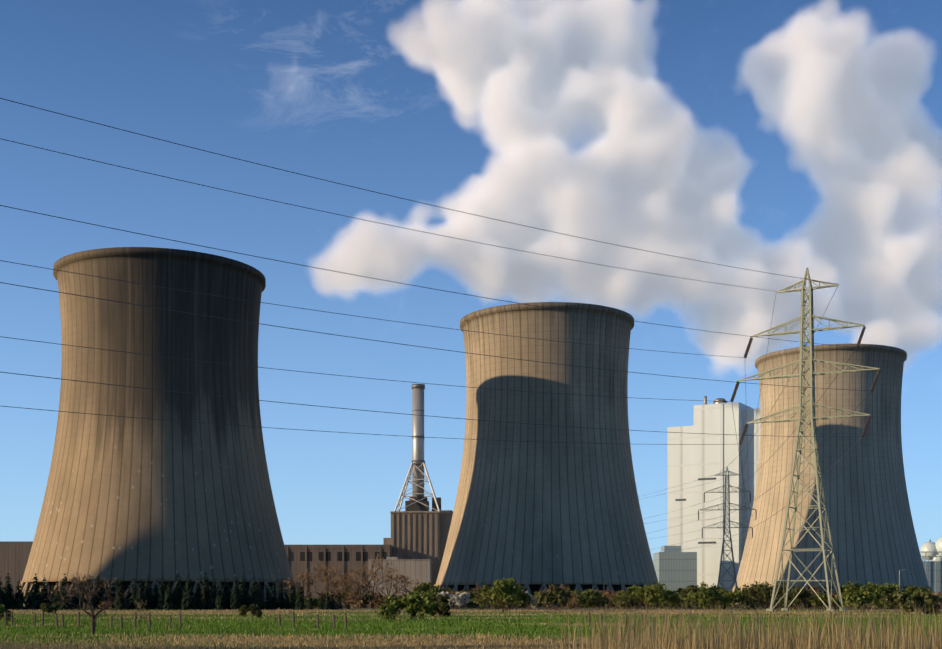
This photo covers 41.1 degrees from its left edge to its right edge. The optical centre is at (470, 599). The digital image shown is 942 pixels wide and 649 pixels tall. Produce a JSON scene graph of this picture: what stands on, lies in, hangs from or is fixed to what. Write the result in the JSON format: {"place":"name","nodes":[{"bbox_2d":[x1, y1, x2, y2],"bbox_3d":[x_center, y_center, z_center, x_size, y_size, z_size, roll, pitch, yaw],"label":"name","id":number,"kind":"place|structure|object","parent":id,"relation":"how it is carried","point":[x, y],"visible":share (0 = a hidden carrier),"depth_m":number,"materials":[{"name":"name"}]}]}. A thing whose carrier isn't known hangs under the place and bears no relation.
{"place":"outdoors","nodes":[
{"label":"outdoors","id":0,"kind":"place"},
{"bbox_2d":[0,0,941,560],"label":"sky","id":1,"kind":"structure","parent":0,"point":[781,137],"materials":[{"name":"blue"}]},
{"bbox_2d":[0,604,941,648],"bbox_3d":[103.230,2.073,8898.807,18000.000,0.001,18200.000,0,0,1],"label":"field ground","id":2,"kind":"structure","parent":0,"point":[525,609],"depth_m":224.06,"materials":[{"name":"green plant"}]},
{"bbox_2d":[46,572,138,625],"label":"grey tree twigs","id":3,"kind":"object","parent":2,"relation":"on","point":[65,588],"visible":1,"depth_m":73.01,"materials":[{"name":"plant"}]},
{"bbox_2d":[17,247,297,604],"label":"cooling tower","id":4,"kind":"structure","parent":2,"relation":"on","point":[128,498],"depth_m":399.53,"materials":[{"name":"concrete"}]},
{"bbox_2d":[37,581,282,600],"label":"cooling tower base","id":5,"kind":"object","parent":4,"relation":"attached to","point":[125,583],"depth_m":394.51,"materials":[{"name":"grey concrete"}]},
{"bbox_2d":[0,541,391,603],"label":"turbine hall","id":6,"kind":"structure","parent":2,"relation":"on","point":[14,556],"depth_m":690.48,"materials":[{"name":"brown concrete"}]},
{"bbox_2d":[288,552,386,560],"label":"windows","id":7,"kind":"structure","parent":6,"relation":"in","point":[290,554],"depth_m":690.28,"materials":[{"name":"black glass"}]},
{"bbox_2d":[0,572,509,609],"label":"conifer hedge","id":8,"kind":"object","parent":2,"relation":"on","point":[238,599],"visible":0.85,"depth_m":260.94,"materials":[{"name":"green plant"}]},
{"bbox_2d":[3,611,681,629],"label":"fence","id":9,"kind":"object","parent":2,"relation":"on","point":[170,618],"visible":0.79,"depth_m":89.74,"materials":[{"name":"brown wood"}]},
{"bbox_2d":[368,384,452,597],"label":"boiler house","id":10,"kind":"structure","parent":2,"relation":"on","point":[417,540],"depth_m":704.89,"materials":[{"name":"metal"}]},
{"bbox_2d":[0,577,941,620],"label":"bushes","id":11,"kind":"object","parent":2,"relation":"on","point":[420,598],"visible":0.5,"depth_m":259.96,"materials":[{"name":"green plant"}]},
{"bbox_2d":[0,555,941,633],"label":"bare trees","id":12,"kind":"object","parent":2,"relation":"on","point":[380,597],"visible":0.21,"depth_m":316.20,"materials":[{"name":"brown plant"}]},
{"bbox_2d":[434,302,658,605],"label":"cooling tower","id":13,"kind":"structure","parent":2,"relation":"on","point":[542,509],"depth_m":478.72,"materials":[{"name":"concrete"}]},
{"bbox_2d":[445,584,646,595],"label":"cooling tower base","id":14,"kind":"object","parent":13,"relation":"attached to","point":[536,588],"depth_m":471.07,"materials":[{"name":"grey concrete"}]},
{"bbox_2d":[437,590,876,608],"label":"blossom bush","id":15,"kind":"object","parent":2,"relation":"on","point":[457,598],"visible":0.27,"depth_m":285.45,"materials":[{"name":"plant"}]},
{"bbox_2d":[455,569,905,591],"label":"lamp posts","id":16,"kind":"object","parent":2,"relation":"on","point":[610,581],"visible":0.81,"depth_m":399.36,"materials":[{"name":"grey metal"}]},
{"bbox_2d":[698,466,756,603],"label":"pylon","id":17,"kind":"object","parent":2,"relation":"on","point":[728,527],"visible":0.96,"depth_m":476.48,"materials":[{"name":"grey metal"}]},
{"bbox_2d":[0,98,871,553],"bbox_3d":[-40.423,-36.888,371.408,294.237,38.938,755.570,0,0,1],"label":"conductors","id":18,"kind":"object","parent":17,"relation":"attached to","point":[418,324],"visible":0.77,"depth_m":163.34,"materials":[{"name":"grey"}]},
{"bbox_2d":[545,598,941,648],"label":"reeds","id":19,"kind":"object","parent":2,"relation":"on","point":[847,638],"visible":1,"depth_m":44.09,"materials":[{"name":"beige plant"}]},
{"bbox_2d":[730,267,880,611],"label":"pylon","id":20,"kind":"object","parent":2,"relation":"on","point":[811,370],"visible":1,"depth_m":226.19,"materials":[{"name":"grey metal"}]},
{"bbox_2d":[732,344,931,603],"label":"cooling tower","id":21,"kind":"structure","parent":2,"relation":"on","point":[874,538],"depth_m":576.05,"materials":[{"name":"concrete"}]},
{"bbox_2d":[745,587,916,597],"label":"cooling tower base","id":22,"kind":"object","parent":21,"relation":"attached to","point":[825,592],"depth_m":568.31,"materials":[{"name":"grey concrete"}]},
{"bbox_2d":[920,536,941,593],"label":"storage tanks","id":23,"kind":"object","parent":2,"relation":"on","point":[931,551],"visible":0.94,"depth_m":684.40,"materials":[{"name":"white metal"}]},
{"bbox_2d":[653,396,760,592],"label":"white boiler building","id":24,"kind":"structure","parent":0,"point":[675,569],"depth_m":723.99,"materials":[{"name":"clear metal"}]},
{"bbox_2d":[675,478,715,543],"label":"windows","id":25,"kind":"structure","parent":24,"relation":"in","point":[714,542],"depth_m":727.34,"materials":[{"name":"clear glass"}]}
]}

